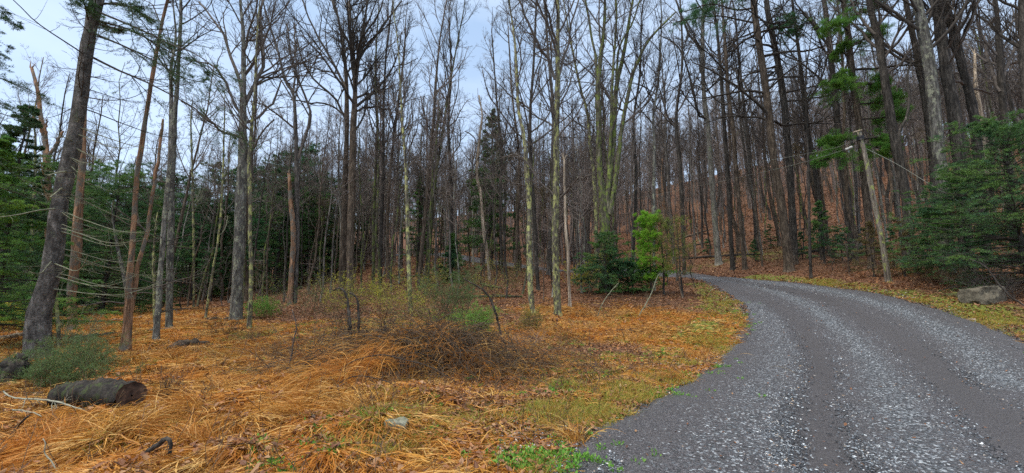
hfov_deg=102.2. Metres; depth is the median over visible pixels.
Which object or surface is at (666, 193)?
young tree
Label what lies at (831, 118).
bare tree
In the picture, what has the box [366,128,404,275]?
young tree
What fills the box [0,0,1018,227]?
sky
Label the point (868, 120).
bare tree
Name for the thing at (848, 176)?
young tree
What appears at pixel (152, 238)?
spruce tree
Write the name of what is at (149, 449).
fallen branch
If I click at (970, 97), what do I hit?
bare tree
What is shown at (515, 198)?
young tree
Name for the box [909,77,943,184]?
bare tree
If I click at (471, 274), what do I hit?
shrub
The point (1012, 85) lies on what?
bare tree
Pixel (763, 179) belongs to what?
bare tree
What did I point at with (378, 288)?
shrub
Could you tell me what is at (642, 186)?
bare tree
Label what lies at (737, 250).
sapling
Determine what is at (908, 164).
bare tree
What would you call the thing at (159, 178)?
bare tree
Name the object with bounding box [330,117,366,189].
bare tree
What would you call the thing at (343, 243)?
bare tree
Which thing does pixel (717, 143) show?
bare tree
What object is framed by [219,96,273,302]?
young tree
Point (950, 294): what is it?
boulder
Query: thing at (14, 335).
fallen log
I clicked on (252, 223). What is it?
young tree
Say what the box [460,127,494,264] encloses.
bare tree
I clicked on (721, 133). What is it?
bare tree
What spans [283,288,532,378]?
dark brush
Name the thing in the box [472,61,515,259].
young tree
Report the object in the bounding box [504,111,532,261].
bare tree
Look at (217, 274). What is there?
spruce tree
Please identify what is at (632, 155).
young tree
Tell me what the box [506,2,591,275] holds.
bare tree
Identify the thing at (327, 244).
spruce tree
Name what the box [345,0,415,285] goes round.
bare tree
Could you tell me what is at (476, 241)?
hemlock tree
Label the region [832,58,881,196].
bare tree
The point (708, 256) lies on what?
fallen log
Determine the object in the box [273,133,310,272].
bare tree
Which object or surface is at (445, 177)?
young tree
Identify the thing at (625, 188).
young tree
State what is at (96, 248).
spruce tree
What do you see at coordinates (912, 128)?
bare tree
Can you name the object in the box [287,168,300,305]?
dead snag
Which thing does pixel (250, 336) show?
bramble
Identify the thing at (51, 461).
pale stick
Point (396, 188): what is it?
young tree
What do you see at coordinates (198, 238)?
spruce tree
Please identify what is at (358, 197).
young tree
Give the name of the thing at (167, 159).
bare tree
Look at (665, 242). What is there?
sapling
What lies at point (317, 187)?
young tree
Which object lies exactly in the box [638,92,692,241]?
bare tree
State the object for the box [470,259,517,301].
shrub
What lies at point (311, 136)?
bare tree
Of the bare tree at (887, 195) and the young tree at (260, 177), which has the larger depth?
the bare tree at (887, 195)
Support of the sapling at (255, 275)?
on the ground at (776, 268)
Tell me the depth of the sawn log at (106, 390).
5.46 m
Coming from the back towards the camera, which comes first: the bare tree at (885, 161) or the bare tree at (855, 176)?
the bare tree at (885, 161)
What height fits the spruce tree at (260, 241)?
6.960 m
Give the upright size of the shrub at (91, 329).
1.549 m
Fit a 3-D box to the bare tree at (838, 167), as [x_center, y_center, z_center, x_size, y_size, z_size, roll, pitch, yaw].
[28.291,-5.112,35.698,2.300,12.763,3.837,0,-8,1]
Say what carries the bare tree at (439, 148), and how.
on the ground at (776, 268)
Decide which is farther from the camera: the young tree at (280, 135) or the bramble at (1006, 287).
the young tree at (280, 135)
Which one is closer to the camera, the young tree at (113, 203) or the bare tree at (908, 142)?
the young tree at (113, 203)
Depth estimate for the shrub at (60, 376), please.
7.08 m
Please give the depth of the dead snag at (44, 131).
22.94 m
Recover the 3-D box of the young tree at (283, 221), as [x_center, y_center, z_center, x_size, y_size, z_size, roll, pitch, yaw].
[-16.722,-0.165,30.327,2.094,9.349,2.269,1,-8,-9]
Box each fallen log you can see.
[0,332,22,338]
[71,332,119,339]
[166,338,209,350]
[207,316,254,319]
[448,295,521,298]
[675,228,711,240]
[688,253,755,258]
[798,248,832,254]
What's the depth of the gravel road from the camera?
6.44 m
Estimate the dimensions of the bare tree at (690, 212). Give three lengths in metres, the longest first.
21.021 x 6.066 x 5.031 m
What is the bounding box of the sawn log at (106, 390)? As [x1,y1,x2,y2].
[46,377,146,408]
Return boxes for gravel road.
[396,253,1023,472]
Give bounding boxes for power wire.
[622,150,842,201]
[634,140,855,184]
[866,148,979,213]
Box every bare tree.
[0,44,66,160]
[0,113,38,173]
[17,70,106,234]
[39,140,125,200]
[54,128,108,183]
[76,90,121,185]
[94,2,210,338]
[102,209,123,251]
[123,152,185,296]
[129,127,167,295]
[137,0,218,327]
[138,192,160,308]
[141,156,184,217]
[149,132,188,203]
[155,52,233,307]
[158,135,188,204]
[164,139,229,287]
[168,0,336,319]
[178,146,233,296]
[186,136,235,299]
[203,0,272,328]
[205,132,237,299]
[216,29,282,300]
[226,121,272,260]
[230,0,351,304]
[252,147,287,296]
[263,0,375,287]
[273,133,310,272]
[277,0,416,297]
[278,116,313,268]
[299,88,369,263]
[300,114,323,178]
[302,140,341,247]
[307,88,344,294]
[314,197,339,281]
[329,141,343,261]
[329,180,341,270]
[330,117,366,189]
[331,127,373,265]
[341,134,391,277]
[343,0,407,286]
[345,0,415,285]
[348,135,373,244]
[357,104,414,272]
[361,0,443,311]
[377,1,432,278]
[377,131,410,275]
[381,0,475,286]
[381,114,421,271]
[392,183,405,267]
[399,128,443,240]
[400,122,428,256]
[410,0,481,282]
[411,139,439,249]
[414,0,480,269]
[434,186,453,263]
[435,119,478,268]
[439,131,456,259]
[455,144,488,266]
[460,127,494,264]
[461,137,475,253]
[462,1,532,273]
[470,138,523,266]
[473,0,594,289]
[486,0,533,276]
[492,0,555,312]
[496,206,509,267]
[497,0,622,315]
[503,144,525,270]
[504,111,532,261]
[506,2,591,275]
[507,151,541,200]
[509,126,544,256]
[517,117,550,240]
[534,183,561,284]
[536,131,566,259]
[544,0,630,287]
[546,90,604,275]
[559,158,581,269]
[561,0,681,292]
[561,59,639,230]
[561,79,619,264]
[561,135,593,264]
[578,97,606,271]
[587,118,643,266]
[604,0,697,259]
[605,141,628,245]
[606,0,711,290]
[618,102,645,221]
[619,133,644,250]
[621,128,648,253]
[622,190,631,242]
[626,153,658,240]
[626,158,651,217]
[627,91,660,244]
[635,56,704,263]
[637,0,712,274]
[637,112,673,230]
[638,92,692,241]
[653,69,685,228]
[660,0,748,265]
[666,89,699,202]
[670,90,719,255]
[671,0,761,269]
[673,99,706,231]
[680,0,768,270]
[680,86,708,248]
[690,100,713,224]
[692,97,726,215]
[692,140,746,247]
[694,21,771,254]
[700,2,789,251]
[700,23,752,251]
[703,65,732,234]
[707,156,727,241]
[709,100,747,214]
[711,125,743,219]
[713,139,732,209]
[714,43,775,215]
[728,38,794,246]
[736,107,783,219]
[739,174,749,235]
[747,0,839,259]
[749,122,778,244]
[750,102,776,212]
[751,121,766,222]
[752,76,807,230]
[755,122,783,225]
[757,80,784,186]
[759,97,773,232]
[760,71,854,253]
[760,166,764,207]
[765,65,826,230]
[769,0,873,278]
[773,71,816,234]
[773,112,790,168]
[774,111,792,189]
[775,86,804,180]
[778,0,877,260]
[779,75,832,243]
[780,64,831,240]
[784,142,813,249]
[789,40,879,228]
[791,75,823,184]
[798,0,865,264]
[810,89,832,202]
[810,105,832,201]
[817,10,869,249]
[817,154,833,205]
[818,21,899,242]
[820,0,929,267]
[821,104,865,210]
[822,111,854,224]
[822,160,845,225]
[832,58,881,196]
[837,0,968,275]
[840,0,992,256]
[840,96,885,195]
[841,22,939,243]
[841,61,866,214]
[852,90,906,203]
[854,39,918,216]
[854,49,882,222]
[856,73,875,209]
[859,0,937,225]
[862,3,912,233]
[863,61,913,227]
[869,23,971,111]
[888,59,920,190]
[889,0,994,255]
[890,47,919,275]
[891,73,922,207]
[895,56,927,188]
[896,62,927,204]
[901,42,958,200]
[902,71,965,148]
[906,128,929,205]
[909,46,967,141]
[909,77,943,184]
[911,105,951,162]
[913,11,1016,212]
[916,89,985,157]
[932,0,1008,269]
[933,4,995,174]
[938,0,1019,246]
[946,28,978,181]
[948,0,1023,163]
[948,11,1023,231]
[952,54,1013,192]
[960,34,1023,184]
[960,56,1021,206]
[962,42,979,157]
[966,0,1022,161]
[967,55,1020,96]
[968,2,1021,117]
[979,21,1021,173]
[979,54,1023,203]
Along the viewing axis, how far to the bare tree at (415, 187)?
49.46 m
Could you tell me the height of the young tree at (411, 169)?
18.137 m
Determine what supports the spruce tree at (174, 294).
on the ground at (776, 268)
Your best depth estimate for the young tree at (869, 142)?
39.96 m
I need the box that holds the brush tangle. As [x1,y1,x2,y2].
[112,284,682,393]
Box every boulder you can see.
[946,292,957,296]
[957,285,1006,304]
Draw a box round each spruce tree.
[0,0,263,359]
[0,103,68,313]
[1,229,54,308]
[16,161,104,248]
[65,199,108,275]
[79,248,122,308]
[80,187,142,304]
[84,187,155,297]
[108,223,164,305]
[109,186,179,298]
[123,220,189,307]
[128,197,184,295]
[141,206,214,299]
[146,170,199,298]
[153,183,226,295]
[156,196,231,299]
[163,160,258,297]
[176,225,228,295]
[181,197,256,295]
[195,247,231,300]
[197,216,233,291]
[198,164,286,256]
[225,167,290,287]
[229,218,279,276]
[246,169,323,293]
[255,150,308,281]
[269,197,314,278]
[270,142,333,255]
[271,186,339,283]
[289,177,365,273]
[328,206,368,268]
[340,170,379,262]
[358,192,393,247]
[389,185,417,229]
[415,187,444,248]
[457,195,488,250]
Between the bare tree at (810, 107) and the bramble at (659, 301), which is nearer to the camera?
the bramble at (659, 301)
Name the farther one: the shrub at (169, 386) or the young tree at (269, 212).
the young tree at (269, 212)
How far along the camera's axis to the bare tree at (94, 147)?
37.31 m
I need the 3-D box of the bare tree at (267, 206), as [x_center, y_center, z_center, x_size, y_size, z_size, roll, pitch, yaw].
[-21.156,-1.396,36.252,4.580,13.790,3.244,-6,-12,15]
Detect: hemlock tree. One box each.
[0,7,63,216]
[0,133,123,347]
[0,151,126,316]
[8,179,151,311]
[11,159,191,317]
[400,177,436,271]
[437,232,469,282]
[445,108,525,265]
[880,109,1023,296]
[888,168,1023,287]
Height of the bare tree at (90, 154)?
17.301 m
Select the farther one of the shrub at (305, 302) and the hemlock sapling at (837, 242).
the hemlock sapling at (837, 242)
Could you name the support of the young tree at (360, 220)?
on the ground at (776, 268)
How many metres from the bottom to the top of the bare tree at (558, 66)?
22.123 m
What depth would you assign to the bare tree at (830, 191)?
65.89 m
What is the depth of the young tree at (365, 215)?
47.41 m
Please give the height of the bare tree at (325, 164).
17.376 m
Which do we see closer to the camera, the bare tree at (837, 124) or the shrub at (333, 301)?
the shrub at (333, 301)
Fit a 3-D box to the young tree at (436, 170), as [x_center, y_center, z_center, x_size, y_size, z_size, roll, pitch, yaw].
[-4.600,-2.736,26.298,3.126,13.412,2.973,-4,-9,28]
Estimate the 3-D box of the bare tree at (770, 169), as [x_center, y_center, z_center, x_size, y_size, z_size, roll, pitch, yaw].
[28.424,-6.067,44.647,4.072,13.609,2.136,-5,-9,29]
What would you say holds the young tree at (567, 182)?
on the ground at (776, 268)
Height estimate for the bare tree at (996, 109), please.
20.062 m
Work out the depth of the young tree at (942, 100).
26.60 m
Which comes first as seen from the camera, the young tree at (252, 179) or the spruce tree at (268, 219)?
the young tree at (252, 179)
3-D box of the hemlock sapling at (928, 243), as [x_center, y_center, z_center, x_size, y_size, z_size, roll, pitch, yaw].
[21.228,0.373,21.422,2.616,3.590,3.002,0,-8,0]
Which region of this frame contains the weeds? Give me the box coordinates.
[246,302,1023,472]
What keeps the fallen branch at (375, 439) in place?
on the ground at (776, 268)
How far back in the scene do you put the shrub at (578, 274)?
25.18 m
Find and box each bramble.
[201,312,244,336]
[225,313,288,343]
[236,323,311,358]
[276,314,367,347]
[316,299,370,334]
[457,334,538,367]
[492,324,556,347]
[511,321,548,339]
[521,332,573,354]
[539,323,593,341]
[556,347,594,365]
[578,295,623,318]
[634,290,685,311]
[763,247,782,266]
[787,256,835,273]
[812,253,879,276]
[893,253,954,283]
[915,245,986,290]
[943,252,1023,302]
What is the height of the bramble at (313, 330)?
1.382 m
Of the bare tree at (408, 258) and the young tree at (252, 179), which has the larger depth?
the young tree at (252, 179)
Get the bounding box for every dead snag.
[29,61,63,315]
[66,83,100,329]
[76,0,204,350]
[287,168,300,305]
[452,95,492,279]
[562,152,577,306]
[661,159,667,254]
[943,131,958,250]
[971,49,987,189]
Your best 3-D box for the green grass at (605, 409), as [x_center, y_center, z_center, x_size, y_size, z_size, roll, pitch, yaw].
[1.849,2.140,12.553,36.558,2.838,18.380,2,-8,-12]
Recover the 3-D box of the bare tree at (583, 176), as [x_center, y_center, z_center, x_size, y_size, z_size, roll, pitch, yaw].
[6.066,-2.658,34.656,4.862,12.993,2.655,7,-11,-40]
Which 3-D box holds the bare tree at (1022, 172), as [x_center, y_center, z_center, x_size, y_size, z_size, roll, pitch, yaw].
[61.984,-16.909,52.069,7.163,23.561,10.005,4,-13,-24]
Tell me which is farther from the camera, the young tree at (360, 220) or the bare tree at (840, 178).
the bare tree at (840, 178)
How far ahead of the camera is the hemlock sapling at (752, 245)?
35.28 m
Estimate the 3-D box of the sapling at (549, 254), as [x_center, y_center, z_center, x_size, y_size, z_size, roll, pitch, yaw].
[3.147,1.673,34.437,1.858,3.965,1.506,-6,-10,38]
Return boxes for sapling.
[23,102,46,293]
[54,261,67,346]
[111,204,127,291]
[142,212,157,321]
[164,234,197,309]
[182,95,205,306]
[192,247,216,308]
[195,252,213,298]
[204,83,228,318]
[209,236,233,304]
[243,249,269,302]
[244,247,269,315]
[288,310,302,366]
[306,257,324,310]
[392,212,418,294]
[485,234,495,292]
[532,208,551,300]
[543,236,559,278]
[559,225,578,275]
[559,234,570,268]
[657,180,697,297]
[657,207,673,284]
[676,223,695,286]
[702,239,712,253]
[728,227,745,272]
[748,239,767,261]
[762,224,777,246]
[798,231,807,258]
[803,200,848,263]
[806,223,833,253]
[825,222,844,270]
[828,225,852,262]
[833,227,865,271]
[837,223,855,274]
[842,220,901,276]
[858,227,879,253]
[872,217,930,276]
[880,226,899,265]
[897,211,940,274]
[901,245,937,271]
[909,182,930,250]
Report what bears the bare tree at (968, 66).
on the ground at (776, 268)
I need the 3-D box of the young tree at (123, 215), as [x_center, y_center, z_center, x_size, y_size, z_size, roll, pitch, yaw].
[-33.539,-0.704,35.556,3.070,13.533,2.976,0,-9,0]
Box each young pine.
[624,209,675,292]
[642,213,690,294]
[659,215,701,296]
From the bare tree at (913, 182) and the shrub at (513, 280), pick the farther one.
the bare tree at (913, 182)
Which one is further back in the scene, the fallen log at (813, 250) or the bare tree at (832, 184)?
the bare tree at (832, 184)
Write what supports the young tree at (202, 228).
on the ground at (776, 268)
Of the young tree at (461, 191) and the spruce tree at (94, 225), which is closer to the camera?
the spruce tree at (94, 225)
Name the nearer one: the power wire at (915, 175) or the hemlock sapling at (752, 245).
the power wire at (915, 175)
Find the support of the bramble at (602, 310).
on the ground at (776, 268)
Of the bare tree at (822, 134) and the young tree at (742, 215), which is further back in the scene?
the bare tree at (822, 134)
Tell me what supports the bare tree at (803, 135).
on the ground at (776, 268)
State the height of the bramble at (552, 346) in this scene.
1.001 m
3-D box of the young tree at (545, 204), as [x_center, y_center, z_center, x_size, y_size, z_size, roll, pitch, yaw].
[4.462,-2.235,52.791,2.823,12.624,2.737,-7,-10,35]
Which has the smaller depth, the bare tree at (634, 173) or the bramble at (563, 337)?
the bramble at (563, 337)
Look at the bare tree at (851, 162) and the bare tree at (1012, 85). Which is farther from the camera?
the bare tree at (851, 162)
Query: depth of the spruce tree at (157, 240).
42.07 m
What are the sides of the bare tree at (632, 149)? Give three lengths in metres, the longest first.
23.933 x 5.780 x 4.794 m
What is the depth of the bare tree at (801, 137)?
37.79 m
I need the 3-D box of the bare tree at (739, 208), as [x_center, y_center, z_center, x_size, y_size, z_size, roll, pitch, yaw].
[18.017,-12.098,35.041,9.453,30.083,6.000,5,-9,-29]
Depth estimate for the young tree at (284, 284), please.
27.51 m
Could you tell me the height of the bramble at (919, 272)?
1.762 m
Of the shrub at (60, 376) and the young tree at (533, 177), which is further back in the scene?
the young tree at (533, 177)
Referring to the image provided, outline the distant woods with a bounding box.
[10,26,1021,296]
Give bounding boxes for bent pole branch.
[597,283,618,315]
[638,275,658,316]
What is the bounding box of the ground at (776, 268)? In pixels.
[0,138,1023,472]
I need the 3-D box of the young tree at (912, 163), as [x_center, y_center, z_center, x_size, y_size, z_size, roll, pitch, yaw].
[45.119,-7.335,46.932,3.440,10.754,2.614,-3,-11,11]
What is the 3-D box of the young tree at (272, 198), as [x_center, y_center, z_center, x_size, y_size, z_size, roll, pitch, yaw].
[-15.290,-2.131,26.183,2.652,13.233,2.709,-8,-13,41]
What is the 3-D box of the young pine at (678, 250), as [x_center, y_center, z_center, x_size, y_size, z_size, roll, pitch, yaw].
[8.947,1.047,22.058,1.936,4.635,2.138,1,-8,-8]
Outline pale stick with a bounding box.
[43,439,57,472]
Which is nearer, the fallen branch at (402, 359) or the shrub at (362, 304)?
the fallen branch at (402, 359)
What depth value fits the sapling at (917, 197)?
29.06 m
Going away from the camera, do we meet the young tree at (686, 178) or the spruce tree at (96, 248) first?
the spruce tree at (96, 248)
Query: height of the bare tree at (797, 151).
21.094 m
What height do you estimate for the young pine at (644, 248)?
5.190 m
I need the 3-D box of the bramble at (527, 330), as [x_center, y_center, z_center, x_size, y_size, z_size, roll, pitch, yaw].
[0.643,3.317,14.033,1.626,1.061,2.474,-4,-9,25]
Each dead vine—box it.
[334,287,360,347]
[348,292,361,343]
[374,325,386,348]
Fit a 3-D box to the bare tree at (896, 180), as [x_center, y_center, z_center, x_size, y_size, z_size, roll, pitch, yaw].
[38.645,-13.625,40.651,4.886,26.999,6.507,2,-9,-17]
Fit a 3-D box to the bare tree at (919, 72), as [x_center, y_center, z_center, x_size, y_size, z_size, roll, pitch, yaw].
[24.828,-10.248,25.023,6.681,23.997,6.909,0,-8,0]
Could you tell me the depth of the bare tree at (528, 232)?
19.59 m
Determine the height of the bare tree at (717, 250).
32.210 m
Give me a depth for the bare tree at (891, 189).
38.50 m
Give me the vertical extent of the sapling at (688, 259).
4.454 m
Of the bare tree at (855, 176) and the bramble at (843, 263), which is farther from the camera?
the bare tree at (855, 176)
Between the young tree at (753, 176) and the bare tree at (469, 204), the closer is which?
the young tree at (753, 176)
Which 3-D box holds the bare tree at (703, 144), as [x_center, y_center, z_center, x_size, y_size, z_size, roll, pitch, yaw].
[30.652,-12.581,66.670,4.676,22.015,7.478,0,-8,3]
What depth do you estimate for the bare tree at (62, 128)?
36.17 m
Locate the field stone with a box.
[384,417,408,430]
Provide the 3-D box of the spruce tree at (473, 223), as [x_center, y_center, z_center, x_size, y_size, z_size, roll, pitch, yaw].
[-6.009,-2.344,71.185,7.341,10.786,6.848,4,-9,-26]
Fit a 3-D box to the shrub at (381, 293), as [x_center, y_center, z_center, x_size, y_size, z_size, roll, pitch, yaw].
[-5.679,2.565,18.946,3.850,2.319,3.248,4,-9,-27]
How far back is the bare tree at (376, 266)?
44.58 m
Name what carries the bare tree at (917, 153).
on the ground at (776, 268)
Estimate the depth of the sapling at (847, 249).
24.19 m
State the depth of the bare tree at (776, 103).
44.26 m
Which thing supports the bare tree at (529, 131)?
on the ground at (776, 268)
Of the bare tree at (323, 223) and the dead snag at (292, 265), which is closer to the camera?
the dead snag at (292, 265)
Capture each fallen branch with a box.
[8,415,30,436]
[11,409,41,416]
[135,434,172,460]
[298,346,360,373]
[338,358,396,385]
[340,332,455,381]
[352,430,417,447]
[463,278,500,334]
[970,256,1023,305]
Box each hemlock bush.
[571,230,635,292]
[594,254,661,293]
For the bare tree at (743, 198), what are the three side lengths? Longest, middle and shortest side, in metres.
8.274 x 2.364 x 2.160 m
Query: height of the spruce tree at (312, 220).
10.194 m
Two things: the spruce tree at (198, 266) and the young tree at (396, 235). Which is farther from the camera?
the spruce tree at (198, 266)
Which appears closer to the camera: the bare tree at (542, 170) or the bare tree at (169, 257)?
the bare tree at (169, 257)
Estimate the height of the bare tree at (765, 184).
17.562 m
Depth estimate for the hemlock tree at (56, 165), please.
22.46 m
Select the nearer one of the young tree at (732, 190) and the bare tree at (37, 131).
the bare tree at (37, 131)
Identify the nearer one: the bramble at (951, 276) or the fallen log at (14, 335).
the fallen log at (14, 335)
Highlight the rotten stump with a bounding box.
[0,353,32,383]
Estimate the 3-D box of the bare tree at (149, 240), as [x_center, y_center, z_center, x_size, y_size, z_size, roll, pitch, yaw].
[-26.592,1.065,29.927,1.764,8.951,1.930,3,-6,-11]
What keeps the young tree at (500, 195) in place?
on the ground at (776, 268)
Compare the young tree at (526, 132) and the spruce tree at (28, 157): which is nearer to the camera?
the spruce tree at (28, 157)
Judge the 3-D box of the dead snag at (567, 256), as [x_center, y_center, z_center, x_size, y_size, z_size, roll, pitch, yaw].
[2.976,-0.361,21.306,0.898,8.271,0.782,-4,-9,27]
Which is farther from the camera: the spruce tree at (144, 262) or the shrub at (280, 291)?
the spruce tree at (144, 262)
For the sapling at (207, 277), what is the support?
on the ground at (776, 268)
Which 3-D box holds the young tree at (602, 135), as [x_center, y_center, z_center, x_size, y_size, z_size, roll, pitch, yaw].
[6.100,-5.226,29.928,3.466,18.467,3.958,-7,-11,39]
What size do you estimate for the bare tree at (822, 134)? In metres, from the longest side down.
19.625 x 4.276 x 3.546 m
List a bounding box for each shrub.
[0,292,27,330]
[0,335,143,397]
[0,339,91,382]
[23,301,112,347]
[34,326,132,368]
[145,360,199,400]
[242,294,287,318]
[253,263,314,314]
[259,274,360,318]
[293,270,352,307]
[304,268,362,318]
[318,264,387,313]
[348,267,434,315]
[365,271,394,296]
[382,255,411,283]
[384,277,436,318]
[393,252,492,320]
[412,260,451,291]
[430,247,464,275]
[432,299,518,335]
[452,262,492,286]
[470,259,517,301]
[485,253,509,278]
[499,260,525,291]
[514,303,550,330]
[515,253,548,285]
[559,251,611,292]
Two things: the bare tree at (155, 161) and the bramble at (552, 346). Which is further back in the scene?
the bare tree at (155, 161)
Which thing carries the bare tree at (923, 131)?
on the ground at (776, 268)
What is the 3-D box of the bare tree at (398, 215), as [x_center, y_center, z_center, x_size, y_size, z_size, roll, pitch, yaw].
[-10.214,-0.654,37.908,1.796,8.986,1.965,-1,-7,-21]
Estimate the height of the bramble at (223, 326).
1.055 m
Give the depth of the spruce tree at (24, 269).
27.74 m
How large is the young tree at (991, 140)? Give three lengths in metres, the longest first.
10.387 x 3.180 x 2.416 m
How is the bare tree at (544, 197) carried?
on the ground at (776, 268)
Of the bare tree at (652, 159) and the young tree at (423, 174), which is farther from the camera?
the bare tree at (652, 159)
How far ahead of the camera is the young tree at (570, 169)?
30.19 m
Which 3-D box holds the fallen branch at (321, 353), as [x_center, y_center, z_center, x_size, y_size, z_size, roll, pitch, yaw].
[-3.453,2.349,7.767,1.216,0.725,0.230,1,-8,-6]
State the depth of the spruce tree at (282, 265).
49.45 m
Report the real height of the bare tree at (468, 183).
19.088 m
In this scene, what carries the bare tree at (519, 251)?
on the ground at (776, 268)
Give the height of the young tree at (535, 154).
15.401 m
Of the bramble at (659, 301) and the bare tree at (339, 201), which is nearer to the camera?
the bramble at (659, 301)
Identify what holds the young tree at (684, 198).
on the ground at (776, 268)
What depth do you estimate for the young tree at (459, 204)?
48.02 m
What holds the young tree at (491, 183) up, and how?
on the ground at (776, 268)
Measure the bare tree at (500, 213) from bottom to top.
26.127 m
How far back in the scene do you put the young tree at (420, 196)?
45.45 m
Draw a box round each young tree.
[71,154,106,207]
[86,60,147,308]
[108,157,144,297]
[175,141,200,296]
[176,161,213,297]
[181,166,225,306]
[187,142,230,301]
[188,112,256,306]
[191,176,233,296]
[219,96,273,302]
[223,201,256,301]
[228,129,269,302]
[229,118,294,309]
[231,125,274,216]
[246,198,265,264]
[252,111,292,298]
[253,168,283,291]
[254,110,294,304]
[259,95,325,302]
[260,190,281,289]
[266,177,293,296]
[280,141,318,286]
[281,116,318,205]
[292,144,317,283]
[300,130,333,287]
[301,155,328,277]
[304,182,330,287]
[314,141,341,281]
[319,105,359,301]
[320,177,339,277]
[323,105,364,292]
[323,166,348,283]
[335,85,380,292]
[350,63,410,297]
[354,154,368,242]
[354,170,372,278]
[355,163,376,270]
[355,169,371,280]
[356,176,378,266]
[361,185,385,246]
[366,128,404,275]
[372,114,419,291]
[378,171,395,276]
[380,138,419,283]
[384,181,405,273]
[392,182,411,265]
[402,114,426,232]
[408,107,440,272]
[408,133,437,274]
[409,141,438,202]
[411,148,431,252]
[415,88,463,286]
[416,119,456,276]
[417,92,464,294]
[423,102,453,274]
[423,126,464,265]
[427,112,473,290]
[429,159,441,263]
[430,154,448,270]
[435,148,470,291]
[437,154,449,210]
[446,156,467,267]
[447,157,474,251]
[448,158,478,263]
[467,141,512,284]
[471,102,512,285]
[471,158,494,267]
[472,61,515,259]
[473,125,502,275]
[475,82,518,297]
[478,106,522,280]
[497,134,515,266]
[504,160,518,265]
[512,136,541,271]
[513,105,547,196]
[513,116,547,197]
[513,142,524,261]
[513,198,526,261]
[516,167,542,275]
[519,68,568,293]
[532,96,570,237]
[537,170,572,296]
[538,152,562,271]
[539,174,548,230]
[552,132,590,284]
[558,143,581,243]
[559,136,581,271]
[560,141,598,288]
[566,145,598,292]
[566,147,596,263]
[573,49,625,284]
[575,201,591,258]
[582,191,597,273]
[584,147,615,280]
[586,170,598,220]
[602,134,634,254]
[610,190,626,233]
[614,133,636,257]
[615,106,657,287]
[633,107,678,281]
[637,157,661,214]
[641,154,657,211]
[655,150,682,257]
[671,155,694,254]
[681,124,710,254]
[682,155,696,234]
[683,170,697,225]
[684,166,708,242]
[687,146,708,238]
[714,129,737,178]
[720,150,740,226]
[722,125,743,213]
[728,110,767,266]
[729,152,751,252]
[751,137,760,217]
[818,102,856,231]
[829,141,849,222]
[845,107,879,230]
[845,116,856,190]
[847,80,882,218]
[848,120,876,221]
[902,127,925,214]
[905,125,927,195]
[910,46,976,155]
[942,97,969,144]
[943,76,985,228]
[959,85,989,143]
[960,98,971,170]
[969,105,1022,170]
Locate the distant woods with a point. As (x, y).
(544, 220)
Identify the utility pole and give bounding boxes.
[845,129,891,281]
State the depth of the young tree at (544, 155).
28.93 m
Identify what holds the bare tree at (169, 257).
on the ground at (776, 268)
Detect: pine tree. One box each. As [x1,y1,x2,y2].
[668,0,862,271]
[717,0,865,264]
[805,0,956,268]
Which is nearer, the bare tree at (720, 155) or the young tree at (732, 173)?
the young tree at (732, 173)
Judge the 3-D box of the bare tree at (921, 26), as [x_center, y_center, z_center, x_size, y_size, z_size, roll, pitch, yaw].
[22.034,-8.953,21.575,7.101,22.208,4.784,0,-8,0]
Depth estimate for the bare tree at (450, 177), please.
34.73 m
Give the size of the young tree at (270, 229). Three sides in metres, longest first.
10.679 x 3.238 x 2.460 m
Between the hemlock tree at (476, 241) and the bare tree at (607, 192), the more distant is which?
the hemlock tree at (476, 241)
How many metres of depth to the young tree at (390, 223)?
37.59 m
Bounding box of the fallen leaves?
[0,151,1023,472]
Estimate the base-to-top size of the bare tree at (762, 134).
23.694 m
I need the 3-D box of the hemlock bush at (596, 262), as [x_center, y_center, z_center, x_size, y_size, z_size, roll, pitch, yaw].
[5.463,1.583,24.157,4.110,3.883,4.094,0,-8,0]
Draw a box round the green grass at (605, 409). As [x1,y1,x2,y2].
[49,277,1023,472]
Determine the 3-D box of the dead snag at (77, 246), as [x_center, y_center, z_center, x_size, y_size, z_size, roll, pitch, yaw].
[-17.488,-1.326,17.049,1.167,10.629,1.400,-7,-11,40]
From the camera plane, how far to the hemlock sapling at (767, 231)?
40.81 m
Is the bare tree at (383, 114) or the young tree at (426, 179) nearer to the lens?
the bare tree at (383, 114)
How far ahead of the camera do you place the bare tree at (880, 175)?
57.16 m
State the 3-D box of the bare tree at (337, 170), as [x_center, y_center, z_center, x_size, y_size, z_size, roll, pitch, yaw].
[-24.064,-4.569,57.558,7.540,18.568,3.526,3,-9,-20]
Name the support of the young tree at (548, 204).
on the ground at (776, 268)
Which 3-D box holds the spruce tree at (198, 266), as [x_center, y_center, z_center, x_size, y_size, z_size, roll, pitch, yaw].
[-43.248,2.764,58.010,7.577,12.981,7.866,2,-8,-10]
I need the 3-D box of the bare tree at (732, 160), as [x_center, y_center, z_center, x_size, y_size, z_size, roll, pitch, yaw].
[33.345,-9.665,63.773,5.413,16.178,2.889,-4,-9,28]
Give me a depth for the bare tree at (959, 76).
39.73 m
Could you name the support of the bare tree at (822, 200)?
on the ground at (776, 268)
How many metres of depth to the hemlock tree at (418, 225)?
40.42 m
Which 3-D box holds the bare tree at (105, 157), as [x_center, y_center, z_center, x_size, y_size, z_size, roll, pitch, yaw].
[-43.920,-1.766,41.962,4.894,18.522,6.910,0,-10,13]
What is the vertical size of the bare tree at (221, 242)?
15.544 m

